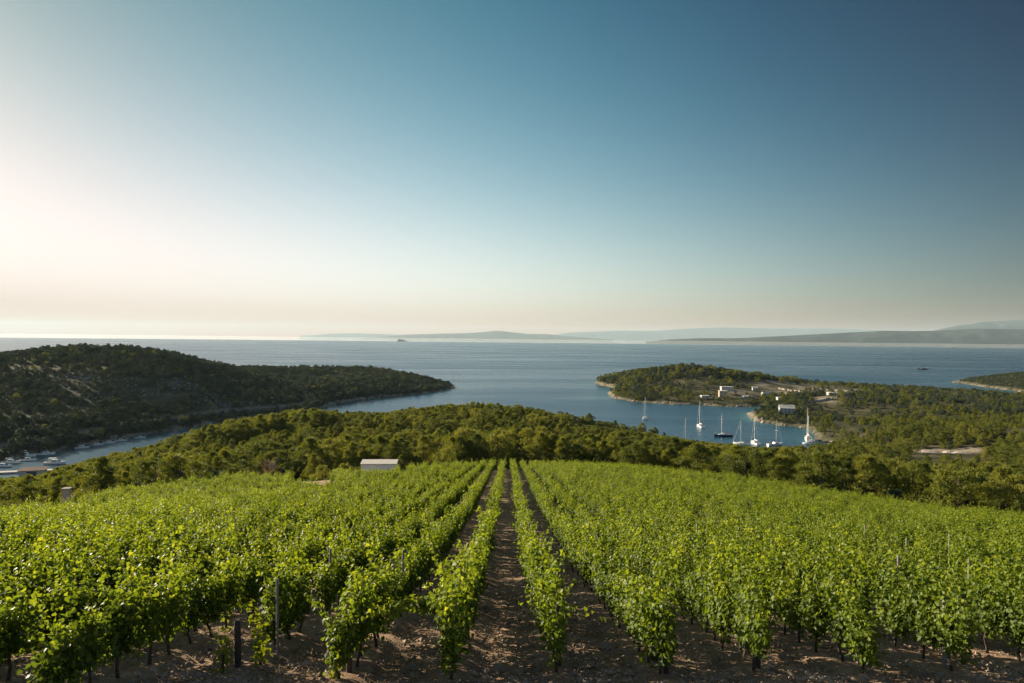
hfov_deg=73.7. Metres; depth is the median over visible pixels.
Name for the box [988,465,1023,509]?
pine tree
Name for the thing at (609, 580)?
grapevine
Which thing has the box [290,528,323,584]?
grapevine
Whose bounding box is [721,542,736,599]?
grapevine
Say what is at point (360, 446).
pine tree
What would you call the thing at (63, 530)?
grapevine
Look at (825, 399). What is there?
stone wall
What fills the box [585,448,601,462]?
pine tree
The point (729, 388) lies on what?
house
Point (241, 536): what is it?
grapevine
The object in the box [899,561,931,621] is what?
grapevine
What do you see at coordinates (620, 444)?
pine tree
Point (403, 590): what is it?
grapevine
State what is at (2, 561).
grapevine
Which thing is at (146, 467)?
pine tree
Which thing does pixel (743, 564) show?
grapevine
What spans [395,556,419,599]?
grapevine
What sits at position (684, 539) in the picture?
grapevine
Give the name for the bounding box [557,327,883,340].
mountains
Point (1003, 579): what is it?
grapevine
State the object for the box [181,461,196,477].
pine tree
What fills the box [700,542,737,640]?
grapevine
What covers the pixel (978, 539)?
grapevine
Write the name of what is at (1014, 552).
grapevine
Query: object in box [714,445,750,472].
pine tree
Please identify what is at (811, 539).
grapevine
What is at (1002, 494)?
pine tree
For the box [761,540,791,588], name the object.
grapevine
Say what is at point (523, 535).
grapevine
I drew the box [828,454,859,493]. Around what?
pine tree
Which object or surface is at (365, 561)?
grapevine
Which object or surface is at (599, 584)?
grapevine
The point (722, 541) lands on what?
grapevine
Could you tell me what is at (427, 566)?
grapevine
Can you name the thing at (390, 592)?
grapevine
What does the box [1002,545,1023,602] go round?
grapevine
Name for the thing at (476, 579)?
grapevine
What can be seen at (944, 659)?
vineyard post
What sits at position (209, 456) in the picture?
pine tree
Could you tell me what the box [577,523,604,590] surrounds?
grapevine
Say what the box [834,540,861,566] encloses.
grapevine
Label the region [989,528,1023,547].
grapevine
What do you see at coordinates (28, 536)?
grapevine
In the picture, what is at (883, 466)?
pine tree
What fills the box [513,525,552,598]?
grapevine
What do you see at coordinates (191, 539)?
grapevine
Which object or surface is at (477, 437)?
pine tree
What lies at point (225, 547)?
grapevine
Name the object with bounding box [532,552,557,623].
grapevine
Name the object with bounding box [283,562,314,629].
grapevine
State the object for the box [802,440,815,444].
motor boat
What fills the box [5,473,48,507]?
pine tree
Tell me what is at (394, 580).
grapevine
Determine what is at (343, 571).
grapevine
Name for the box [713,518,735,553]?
grapevine
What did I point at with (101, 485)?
pine tree
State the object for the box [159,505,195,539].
grapevine
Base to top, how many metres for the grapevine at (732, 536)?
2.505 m
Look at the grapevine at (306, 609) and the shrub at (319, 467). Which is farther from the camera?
the shrub at (319, 467)
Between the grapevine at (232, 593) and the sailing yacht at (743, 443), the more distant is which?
the sailing yacht at (743, 443)
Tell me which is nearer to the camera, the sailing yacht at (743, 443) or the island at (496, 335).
the sailing yacht at (743, 443)
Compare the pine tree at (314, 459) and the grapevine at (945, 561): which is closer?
the grapevine at (945, 561)
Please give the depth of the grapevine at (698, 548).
24.95 m
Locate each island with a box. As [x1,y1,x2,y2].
[300,333,394,337]
[352,331,611,340]
[646,329,1023,346]
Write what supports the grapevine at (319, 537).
on the ground at (506, 519)
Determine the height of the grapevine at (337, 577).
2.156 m
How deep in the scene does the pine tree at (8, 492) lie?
110.22 m
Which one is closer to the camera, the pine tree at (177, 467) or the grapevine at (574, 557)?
the grapevine at (574, 557)
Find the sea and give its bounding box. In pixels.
[0,335,1023,477]
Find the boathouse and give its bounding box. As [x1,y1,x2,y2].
[17,466,48,476]
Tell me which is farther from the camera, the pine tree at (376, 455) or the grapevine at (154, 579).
the pine tree at (376, 455)
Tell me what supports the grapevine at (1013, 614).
on the ground at (506, 519)
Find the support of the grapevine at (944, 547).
on the ground at (506, 519)
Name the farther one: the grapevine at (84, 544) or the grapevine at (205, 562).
the grapevine at (84, 544)
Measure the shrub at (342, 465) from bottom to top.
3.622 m
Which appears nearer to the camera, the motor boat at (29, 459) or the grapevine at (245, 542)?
the grapevine at (245, 542)
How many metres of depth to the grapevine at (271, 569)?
20.00 m
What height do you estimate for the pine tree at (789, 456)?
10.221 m
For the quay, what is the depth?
318.06 m
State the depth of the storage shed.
129.01 m
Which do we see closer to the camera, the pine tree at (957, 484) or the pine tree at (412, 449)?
the pine tree at (957, 484)
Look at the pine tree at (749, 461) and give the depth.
141.66 m
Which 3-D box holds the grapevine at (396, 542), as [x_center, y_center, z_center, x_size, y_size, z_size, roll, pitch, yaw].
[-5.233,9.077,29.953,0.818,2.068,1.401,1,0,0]
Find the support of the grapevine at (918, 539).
on the ground at (506, 519)
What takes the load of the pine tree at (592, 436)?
on the ground at (506, 519)
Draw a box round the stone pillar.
[61,487,72,503]
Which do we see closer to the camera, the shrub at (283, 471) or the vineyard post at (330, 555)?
the vineyard post at (330, 555)
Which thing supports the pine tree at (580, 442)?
on the ground at (506, 519)
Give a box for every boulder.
[919,450,939,452]
[952,451,973,453]
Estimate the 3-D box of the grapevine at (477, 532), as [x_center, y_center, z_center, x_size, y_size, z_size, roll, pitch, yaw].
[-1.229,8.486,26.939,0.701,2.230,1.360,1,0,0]
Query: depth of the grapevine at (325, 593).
18.45 m
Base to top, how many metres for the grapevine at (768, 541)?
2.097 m
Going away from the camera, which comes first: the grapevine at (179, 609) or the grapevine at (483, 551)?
the grapevine at (179, 609)
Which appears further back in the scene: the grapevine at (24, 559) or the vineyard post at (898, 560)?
the grapevine at (24, 559)
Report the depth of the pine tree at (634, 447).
151.15 m
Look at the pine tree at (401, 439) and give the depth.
162.17 m
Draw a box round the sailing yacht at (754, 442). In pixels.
[751,419,760,445]
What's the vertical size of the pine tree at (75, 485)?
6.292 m
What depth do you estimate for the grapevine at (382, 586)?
15.21 m
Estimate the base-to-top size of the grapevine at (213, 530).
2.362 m
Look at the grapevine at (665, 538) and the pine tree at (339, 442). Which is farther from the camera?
the pine tree at (339, 442)
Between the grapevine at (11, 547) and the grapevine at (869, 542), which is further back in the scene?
the grapevine at (869, 542)
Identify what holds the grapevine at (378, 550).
on the ground at (506, 519)
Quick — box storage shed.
[360,459,397,471]
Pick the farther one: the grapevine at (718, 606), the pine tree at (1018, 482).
the pine tree at (1018, 482)
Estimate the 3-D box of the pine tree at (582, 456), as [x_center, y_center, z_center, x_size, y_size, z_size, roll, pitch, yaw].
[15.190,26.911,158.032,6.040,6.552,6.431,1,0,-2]
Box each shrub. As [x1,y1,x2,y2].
[161,470,182,481]
[202,469,231,477]
[268,467,285,475]
[308,464,330,480]
[335,462,355,470]
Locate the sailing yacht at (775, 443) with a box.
[766,420,781,445]
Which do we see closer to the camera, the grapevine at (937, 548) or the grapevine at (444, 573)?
the grapevine at (444, 573)
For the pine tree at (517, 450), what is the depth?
162.20 m
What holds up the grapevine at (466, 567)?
on the ground at (506, 519)
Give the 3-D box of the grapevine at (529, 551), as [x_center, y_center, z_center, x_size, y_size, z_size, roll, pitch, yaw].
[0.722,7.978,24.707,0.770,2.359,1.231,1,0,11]
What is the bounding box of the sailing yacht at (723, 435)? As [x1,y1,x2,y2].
[714,417,732,436]
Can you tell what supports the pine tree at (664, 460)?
on the ground at (506, 519)
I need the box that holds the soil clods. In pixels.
[0,539,1023,682]
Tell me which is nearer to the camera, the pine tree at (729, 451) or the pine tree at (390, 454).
the pine tree at (729, 451)
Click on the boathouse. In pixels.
(32, 471)
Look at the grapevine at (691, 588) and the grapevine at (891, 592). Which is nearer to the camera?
the grapevine at (891, 592)
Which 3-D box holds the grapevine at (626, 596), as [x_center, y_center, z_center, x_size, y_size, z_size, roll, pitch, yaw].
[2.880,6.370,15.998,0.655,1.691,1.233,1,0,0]
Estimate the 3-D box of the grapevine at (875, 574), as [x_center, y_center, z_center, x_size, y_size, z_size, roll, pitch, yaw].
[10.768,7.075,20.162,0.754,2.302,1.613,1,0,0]
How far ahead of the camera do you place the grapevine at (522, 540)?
26.62 m
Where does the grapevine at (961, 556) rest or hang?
on the ground at (506, 519)
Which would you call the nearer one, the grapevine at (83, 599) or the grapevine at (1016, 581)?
the grapevine at (83, 599)
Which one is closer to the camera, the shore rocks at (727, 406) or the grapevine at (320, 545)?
the grapevine at (320, 545)
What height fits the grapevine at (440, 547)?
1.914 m
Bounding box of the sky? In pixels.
[0,0,1023,337]
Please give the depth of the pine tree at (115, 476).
125.95 m
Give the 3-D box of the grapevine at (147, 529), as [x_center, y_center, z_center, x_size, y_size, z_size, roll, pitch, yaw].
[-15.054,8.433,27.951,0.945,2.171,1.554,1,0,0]
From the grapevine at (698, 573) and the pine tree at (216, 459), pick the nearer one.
the grapevine at (698, 573)
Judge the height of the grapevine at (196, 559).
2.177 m
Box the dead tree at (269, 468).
[262,457,280,476]
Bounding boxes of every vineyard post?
[234,619,241,667]
[276,578,278,658]
[329,548,331,614]
[346,614,352,672]
[401,549,404,616]
[556,603,560,665]
[663,604,668,673]
[755,647,760,668]
[897,556,899,579]
[942,599,946,667]
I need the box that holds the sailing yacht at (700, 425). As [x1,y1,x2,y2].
[697,404,704,427]
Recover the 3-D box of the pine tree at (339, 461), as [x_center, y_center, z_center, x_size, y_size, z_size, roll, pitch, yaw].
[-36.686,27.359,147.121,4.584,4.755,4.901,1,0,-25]
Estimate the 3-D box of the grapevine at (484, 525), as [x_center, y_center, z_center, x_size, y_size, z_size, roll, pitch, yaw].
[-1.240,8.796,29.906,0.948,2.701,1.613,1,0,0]
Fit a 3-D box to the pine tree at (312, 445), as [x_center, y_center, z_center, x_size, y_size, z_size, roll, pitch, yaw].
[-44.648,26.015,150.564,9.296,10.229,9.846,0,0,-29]
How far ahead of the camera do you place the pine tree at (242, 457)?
154.41 m
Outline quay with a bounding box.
[0,469,51,473]
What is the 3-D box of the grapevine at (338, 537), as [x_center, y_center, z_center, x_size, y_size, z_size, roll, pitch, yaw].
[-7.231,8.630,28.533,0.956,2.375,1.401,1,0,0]
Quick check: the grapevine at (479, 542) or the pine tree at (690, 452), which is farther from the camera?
the pine tree at (690, 452)
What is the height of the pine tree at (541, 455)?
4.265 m
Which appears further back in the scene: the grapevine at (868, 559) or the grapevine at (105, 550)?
the grapevine at (868, 559)
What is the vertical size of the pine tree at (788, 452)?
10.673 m
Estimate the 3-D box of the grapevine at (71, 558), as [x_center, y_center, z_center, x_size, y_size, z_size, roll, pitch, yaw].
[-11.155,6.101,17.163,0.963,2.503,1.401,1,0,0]
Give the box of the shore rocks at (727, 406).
[594,383,847,441]
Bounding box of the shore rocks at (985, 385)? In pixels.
[953,381,1019,391]
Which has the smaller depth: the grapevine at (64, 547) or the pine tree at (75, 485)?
the grapevine at (64, 547)
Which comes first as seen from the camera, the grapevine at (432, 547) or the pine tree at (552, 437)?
the grapevine at (432, 547)
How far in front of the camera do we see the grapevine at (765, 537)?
28.59 m
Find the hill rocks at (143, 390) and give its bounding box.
[35,373,259,409]
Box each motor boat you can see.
[0,463,11,466]
[1,458,19,463]
[19,457,36,460]
[21,450,35,456]
[36,449,54,454]
[43,458,65,464]
[75,445,88,448]
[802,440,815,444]
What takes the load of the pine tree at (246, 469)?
on the ground at (506, 519)
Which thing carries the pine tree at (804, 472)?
on the ground at (506, 519)
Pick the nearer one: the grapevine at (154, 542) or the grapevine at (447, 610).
the grapevine at (447, 610)
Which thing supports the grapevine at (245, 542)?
on the ground at (506, 519)
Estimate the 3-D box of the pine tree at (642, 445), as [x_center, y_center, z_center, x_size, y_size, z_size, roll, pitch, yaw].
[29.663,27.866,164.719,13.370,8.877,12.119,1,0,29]
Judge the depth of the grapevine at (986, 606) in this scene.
15.28 m
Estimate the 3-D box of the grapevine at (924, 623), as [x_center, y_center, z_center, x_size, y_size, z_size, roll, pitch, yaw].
[8.832,5.589,14.760,1.006,2.842,1.476,1,0,0]
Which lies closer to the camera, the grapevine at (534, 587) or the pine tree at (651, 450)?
the grapevine at (534, 587)
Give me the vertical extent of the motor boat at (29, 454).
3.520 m
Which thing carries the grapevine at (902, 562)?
on the ground at (506, 519)
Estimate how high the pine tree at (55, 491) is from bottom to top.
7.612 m
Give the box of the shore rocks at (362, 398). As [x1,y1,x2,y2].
[12,384,455,458]
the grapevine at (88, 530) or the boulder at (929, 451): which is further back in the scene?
the boulder at (929, 451)
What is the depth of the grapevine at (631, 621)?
15.03 m
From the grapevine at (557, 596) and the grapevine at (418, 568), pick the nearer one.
the grapevine at (557, 596)
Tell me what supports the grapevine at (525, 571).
on the ground at (506, 519)
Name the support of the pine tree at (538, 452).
on the ground at (506, 519)
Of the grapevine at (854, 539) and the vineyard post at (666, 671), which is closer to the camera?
the vineyard post at (666, 671)
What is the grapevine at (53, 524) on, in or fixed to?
on the ground at (506, 519)
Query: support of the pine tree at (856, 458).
on the ground at (506, 519)
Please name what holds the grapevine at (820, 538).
on the ground at (506, 519)
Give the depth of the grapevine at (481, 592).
20.38 m
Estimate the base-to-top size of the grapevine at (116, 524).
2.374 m
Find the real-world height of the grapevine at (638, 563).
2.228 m
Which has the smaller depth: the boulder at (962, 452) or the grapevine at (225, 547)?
the grapevine at (225, 547)
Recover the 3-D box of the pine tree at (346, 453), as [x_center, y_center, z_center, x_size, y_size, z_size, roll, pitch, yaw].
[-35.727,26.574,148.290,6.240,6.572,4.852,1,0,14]
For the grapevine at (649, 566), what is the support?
on the ground at (506, 519)
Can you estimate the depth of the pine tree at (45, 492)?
124.01 m
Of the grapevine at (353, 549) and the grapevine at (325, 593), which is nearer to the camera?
the grapevine at (325, 593)
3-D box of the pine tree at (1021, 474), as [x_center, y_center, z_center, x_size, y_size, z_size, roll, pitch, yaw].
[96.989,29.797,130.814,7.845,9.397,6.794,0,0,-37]
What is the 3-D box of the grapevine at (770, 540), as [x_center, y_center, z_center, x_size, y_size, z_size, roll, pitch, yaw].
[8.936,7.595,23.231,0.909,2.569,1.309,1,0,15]
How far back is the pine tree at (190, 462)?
130.93 m
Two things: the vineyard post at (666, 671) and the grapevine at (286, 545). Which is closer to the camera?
the vineyard post at (666, 671)
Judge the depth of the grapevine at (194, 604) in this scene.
15.40 m
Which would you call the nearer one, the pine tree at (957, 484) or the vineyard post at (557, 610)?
the vineyard post at (557, 610)
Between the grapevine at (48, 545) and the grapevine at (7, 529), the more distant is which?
the grapevine at (7, 529)
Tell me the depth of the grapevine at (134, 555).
20.27 m
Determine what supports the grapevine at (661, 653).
on the ground at (506, 519)
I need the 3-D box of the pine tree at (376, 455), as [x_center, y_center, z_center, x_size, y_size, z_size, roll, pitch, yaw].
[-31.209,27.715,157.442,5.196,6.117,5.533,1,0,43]
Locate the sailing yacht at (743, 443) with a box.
[733,424,751,445]
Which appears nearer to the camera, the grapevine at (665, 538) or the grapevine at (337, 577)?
the grapevine at (337, 577)
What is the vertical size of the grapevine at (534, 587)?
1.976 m
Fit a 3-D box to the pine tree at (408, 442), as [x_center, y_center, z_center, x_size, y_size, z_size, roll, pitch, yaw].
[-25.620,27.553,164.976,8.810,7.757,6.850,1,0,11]
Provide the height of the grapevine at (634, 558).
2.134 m
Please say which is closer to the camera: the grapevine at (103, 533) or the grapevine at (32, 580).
the grapevine at (32, 580)
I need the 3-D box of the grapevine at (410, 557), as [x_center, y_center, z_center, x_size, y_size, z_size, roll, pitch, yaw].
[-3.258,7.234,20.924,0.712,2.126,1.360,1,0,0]
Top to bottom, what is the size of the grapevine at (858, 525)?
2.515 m
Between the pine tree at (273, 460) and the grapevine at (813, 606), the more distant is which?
the pine tree at (273, 460)
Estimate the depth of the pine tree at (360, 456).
152.62 m
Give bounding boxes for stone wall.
[766,380,795,384]
[778,387,800,391]
[804,397,831,403]
[813,388,846,391]
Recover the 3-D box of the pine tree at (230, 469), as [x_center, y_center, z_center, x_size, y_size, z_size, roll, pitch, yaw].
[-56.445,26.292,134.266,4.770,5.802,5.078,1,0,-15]
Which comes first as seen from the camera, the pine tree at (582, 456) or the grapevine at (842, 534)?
the grapevine at (842, 534)
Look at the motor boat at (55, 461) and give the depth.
341.01 m
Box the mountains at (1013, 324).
[934,320,1023,330]
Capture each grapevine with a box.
[0,518,17,543]
[0,526,16,553]
[0,528,43,595]
[0,537,16,560]
[0,543,46,613]
[0,553,12,579]
[0,556,13,616]
[0,566,16,603]
[2,529,18,547]
[5,516,38,539]
[7,510,47,553]
[8,533,42,568]
[16,523,51,549]
[16,535,64,625]
[19,529,61,594]
[24,536,53,579]
[32,517,85,585]
[40,518,63,551]
[42,527,67,551]
[46,536,95,602]
[50,519,76,553]
[53,558,113,632]
[54,572,120,622]
[58,517,74,539]
[65,515,100,568]
[72,519,96,545]
[79,540,125,598]
[79,548,96,571]
[87,521,127,565]
[88,512,137,568]
[93,525,114,545]
[93,532,139,594]
[96,523,121,552]
[104,514,135,536]
[106,525,152,582]
[108,558,149,616]
[111,508,136,556]
[119,563,165,604]
[127,514,164,558]
[131,531,147,566]
[132,517,162,546]
[136,534,168,583]
[150,518,175,563]
[151,525,193,655]
[152,527,187,577]
[156,505,200,573]
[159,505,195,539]
[164,544,199,587]
[165,537,216,585]
[170,511,200,549]
[172,550,220,643]
[176,558,230,635]
[179,519,214,563]
[188,519,212,543]
[194,525,214,560]
[204,511,226,538]
[204,525,223,560]
[207,531,254,570]
[208,523,245,627]
[209,614,235,675]
[211,543,229,576]
[212,507,240,572]
[225,537,270,613]
[227,526,244,549]
[231,514,257,553]
[232,544,270,620]
[240,514,278,569]
[246,599,272,666]
[249,530,265,562]
[252,545,280,604]
[256,548,301,649]
[263,520,289,566]
[271,534,287,562]
[274,537,301,577]
[275,529,315,577]
[278,528,300,554]
[281,556,312,639]
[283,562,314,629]
[288,542,311,575]
[290,515,309,545]
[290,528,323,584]
[300,520,319,580]
[303,528,335,563]
[306,552,339,616]
[311,526,332,574]
[316,534,342,611]
[320,537,354,605]
[322,654,343,679]
[324,521,360,597]
[331,521,350,559]
[338,519,376,582]
[341,532,371,577]
[346,566,383,655]
[351,540,402,646]
[356,555,477,679]
[365,514,396,565]
[365,531,388,573]
[365,533,376,582]
[368,542,393,637]
[369,524,388,572]
[375,549,407,627]
[381,519,400,570]
[384,559,411,616]
[387,526,402,566]
[391,538,418,595]
[395,518,430,596]
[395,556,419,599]
[408,528,433,577]
[410,543,424,597]
[416,543,431,591]
[420,513,437,583]
[420,519,446,580]
[424,519,448,576]
[426,540,479,655]
[427,521,449,563]
[431,530,444,568]
[439,540,482,626]
[446,537,493,645]
[446,553,479,612]
[452,518,489,603]
[454,532,489,613]
[457,547,487,601]
[458,536,491,594]
[465,546,489,592]
[472,525,489,571]
[473,507,493,562]
[480,527,490,574]
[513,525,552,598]
[516,528,542,571]
[517,547,531,594]
[518,587,606,671]
[519,524,552,573]
[520,531,538,578]
[521,545,543,586]
[522,538,549,586]
[523,539,553,608]
[525,572,570,650]
[526,558,554,584]
[527,537,565,635]
[528,556,559,614]
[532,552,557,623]
[535,546,575,636]
[563,510,584,572]
[567,527,588,575]
[569,537,584,578]
[573,521,596,582]
[576,523,602,586]
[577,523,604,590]
[578,525,619,608]
[586,534,610,599]
[587,541,625,612]
[592,548,610,603]
[600,542,634,620]
[606,541,644,627]
[610,548,710,673]
[612,521,627,555]
[615,570,647,635]
[616,529,627,570]
[619,509,632,566]
[621,578,647,642]
[622,522,646,575]
[622,567,658,651]
[629,531,657,579]
[629,578,670,662]
[631,531,656,583]
[633,515,662,586]
[644,524,677,599]
[644,542,673,593]
[652,541,700,618]
[652,554,673,594]
[657,529,670,553]
[659,539,689,609]
[665,523,679,555]
[668,525,684,556]
[674,526,693,569]
[676,548,717,624]
[683,543,701,575]
[686,528,752,631]
[689,528,707,579]
[693,528,723,571]
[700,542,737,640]
[702,557,748,650]
[703,535,723,566]
[705,527,720,553]
[712,531,738,568]
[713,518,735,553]
[720,525,746,550]
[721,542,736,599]
[724,565,753,659]
[728,529,753,598]
[737,525,781,589]
[739,526,762,564]
[744,524,785,618]
[749,535,772,566]
[750,512,771,550]
[755,527,775,549]
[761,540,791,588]
[763,529,788,565]
[763,530,782,556]
[769,572,797,634]
[775,525,804,562]
[780,526,808,560]
[781,562,817,642]
[782,540,814,588]
[789,535,828,593]
[796,566,835,651]
[800,526,852,564]
[802,525,822,561]
[808,549,841,610]
[810,522,827,550]
[813,567,873,661]
[816,527,853,606]
[819,541,847,567]
[823,530,840,551]
[829,525,858,554]
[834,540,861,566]
[837,526,861,545]
[837,548,879,614]
[838,522,880,588]
[842,522,871,557]
[845,530,872,550]
[847,519,889,559]
[857,540,900,612]
[862,539,880,573]
[865,547,922,647]
[867,529,903,575]
[874,539,894,568]
[878,547,912,603]
[884,542,916,580]
[889,532,939,571]
[890,514,913,555]
[891,537,952,658]
[898,525,944,579]
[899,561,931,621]
[907,543,956,614]
[914,525,947,552]
[914,539,944,568]
[922,546,950,587]
[923,531,966,574]
[924,537,979,583]
[929,552,1006,636]
[944,535,973,559]
[944,554,974,599]
[945,520,975,580]
[956,522,1023,576]
[961,510,999,554]
[961,556,996,624]
[966,558,1010,652]
[982,532,1013,574]
[983,536,1023,579]
[984,553,1023,613]
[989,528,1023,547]
[989,563,1023,661]
[1000,517,1023,544]
[1002,529,1023,557]
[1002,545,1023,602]
[1003,534,1023,571]
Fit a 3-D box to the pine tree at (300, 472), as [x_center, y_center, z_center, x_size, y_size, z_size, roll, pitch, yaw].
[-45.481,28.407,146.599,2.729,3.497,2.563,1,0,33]
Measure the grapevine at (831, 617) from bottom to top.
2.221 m
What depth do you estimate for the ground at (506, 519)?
17.70 m
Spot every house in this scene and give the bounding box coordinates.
[718,390,726,396]
[720,386,733,391]
[778,403,794,413]
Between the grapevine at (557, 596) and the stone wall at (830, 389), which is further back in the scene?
the stone wall at (830, 389)
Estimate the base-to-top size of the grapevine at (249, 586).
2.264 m
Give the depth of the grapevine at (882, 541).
23.54 m
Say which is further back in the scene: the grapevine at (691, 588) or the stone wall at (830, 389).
the stone wall at (830, 389)
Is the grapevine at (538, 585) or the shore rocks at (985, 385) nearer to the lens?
the grapevine at (538, 585)
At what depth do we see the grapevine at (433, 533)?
26.64 m
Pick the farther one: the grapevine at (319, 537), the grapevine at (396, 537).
the grapevine at (396, 537)
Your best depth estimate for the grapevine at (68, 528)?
29.73 m
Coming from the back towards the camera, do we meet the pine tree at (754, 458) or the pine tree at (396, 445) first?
the pine tree at (396, 445)
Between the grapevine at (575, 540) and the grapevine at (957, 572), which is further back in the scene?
the grapevine at (575, 540)
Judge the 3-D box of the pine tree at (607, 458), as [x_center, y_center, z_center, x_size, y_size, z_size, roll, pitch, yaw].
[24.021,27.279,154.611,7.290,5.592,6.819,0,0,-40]
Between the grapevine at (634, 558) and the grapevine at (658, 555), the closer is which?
the grapevine at (658, 555)
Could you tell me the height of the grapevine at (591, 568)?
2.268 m
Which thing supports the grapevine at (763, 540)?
on the ground at (506, 519)
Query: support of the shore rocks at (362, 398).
on the ground at (506, 519)
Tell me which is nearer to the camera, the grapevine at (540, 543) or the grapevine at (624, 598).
the grapevine at (624, 598)
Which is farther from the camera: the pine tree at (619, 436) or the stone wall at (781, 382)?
the stone wall at (781, 382)
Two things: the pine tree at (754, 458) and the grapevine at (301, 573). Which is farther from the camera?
the pine tree at (754, 458)
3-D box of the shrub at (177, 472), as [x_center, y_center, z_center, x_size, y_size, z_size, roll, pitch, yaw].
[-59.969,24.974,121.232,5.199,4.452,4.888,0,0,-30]
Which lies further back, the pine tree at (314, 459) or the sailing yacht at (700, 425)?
the sailing yacht at (700, 425)
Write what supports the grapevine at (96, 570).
on the ground at (506, 519)
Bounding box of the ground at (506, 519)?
[0,349,1023,682]
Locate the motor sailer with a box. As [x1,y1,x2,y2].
[804,414,811,441]
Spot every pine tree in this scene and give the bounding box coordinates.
[0,485,10,509]
[1,487,21,505]
[3,485,24,505]
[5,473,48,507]
[33,488,61,505]
[40,475,76,507]
[58,472,108,502]
[58,475,86,502]
[78,456,119,497]
[95,474,115,493]
[113,467,143,486]
[116,461,151,486]
[116,471,134,487]
[118,456,179,488]
[133,463,154,487]
[150,452,208,485]
[165,461,187,476]
[181,458,219,477]
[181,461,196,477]
[197,451,225,469]
[201,455,226,477]
[217,461,234,474]
[232,458,262,474]
[237,454,249,468]
[238,466,252,471]
[247,450,286,474]
[265,447,305,473]
[266,457,282,474]
[283,463,295,476]
[289,437,332,480]
[293,461,305,481]
[294,466,304,480]
[296,455,309,472]
[302,453,324,479]
[314,438,340,477]
[319,438,356,469]
[331,458,351,469]
[333,449,357,470]
[340,444,364,469]
[341,441,363,469]
[351,451,364,469]
[355,447,381,459]
[358,442,384,468]
[366,435,387,458]
[369,449,383,458]
[381,439,410,468]
[382,448,398,458]
[392,440,420,465]
[392,442,422,466]
[397,437,410,465]
[438,436,462,463]
[446,435,475,463]
[458,446,469,460]
[464,433,489,462]
[478,433,514,466]
[508,443,524,466]
[520,444,550,464]
[526,431,554,461]
[535,452,550,461]
[545,433,564,460]
[550,436,575,461]
[565,437,596,462]
[566,444,586,461]
[582,432,598,460]
[583,440,618,462]
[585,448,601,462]
[593,454,601,462]
[598,445,627,462]
[602,450,630,463]
[607,430,632,457]
[612,440,631,464]
[615,442,650,465]
[624,439,660,464]
[629,448,658,463]
[634,447,653,466]
[648,453,656,466]
[653,448,679,469]
[656,455,669,468]
[667,451,701,473]
[668,443,718,474]
[677,456,703,471]
[710,448,774,481]
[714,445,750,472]
[716,443,742,472]
[740,452,754,474]
[760,455,793,483]
[767,447,778,453]
[774,446,807,483]
[774,452,799,480]
[781,469,805,484]
[789,450,853,493]
[809,452,843,485]
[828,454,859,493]
[846,454,870,473]
[855,469,880,495]
[874,465,928,500]
[875,462,891,473]
[884,459,898,471]
[900,465,1001,510]
[906,461,933,476]
[929,465,941,472]
[946,468,966,506]
[970,474,1023,511]
[979,465,993,479]
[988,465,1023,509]
[998,480,1023,493]
[1003,483,1023,509]
[1013,473,1023,479]
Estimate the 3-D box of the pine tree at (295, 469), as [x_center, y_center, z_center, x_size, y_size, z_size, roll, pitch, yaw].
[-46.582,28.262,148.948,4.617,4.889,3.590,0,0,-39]
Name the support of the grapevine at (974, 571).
on the ground at (506, 519)
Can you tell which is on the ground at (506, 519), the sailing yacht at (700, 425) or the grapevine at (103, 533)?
the grapevine at (103, 533)
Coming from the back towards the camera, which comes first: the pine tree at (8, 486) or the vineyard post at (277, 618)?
the pine tree at (8, 486)
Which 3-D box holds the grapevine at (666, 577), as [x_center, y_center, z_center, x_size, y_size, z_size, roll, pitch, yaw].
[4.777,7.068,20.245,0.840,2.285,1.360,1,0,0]
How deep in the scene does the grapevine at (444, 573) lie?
14.65 m
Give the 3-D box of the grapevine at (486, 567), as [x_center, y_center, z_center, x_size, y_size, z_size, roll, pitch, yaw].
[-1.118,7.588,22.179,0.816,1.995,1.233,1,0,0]
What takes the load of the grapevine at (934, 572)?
on the ground at (506, 519)

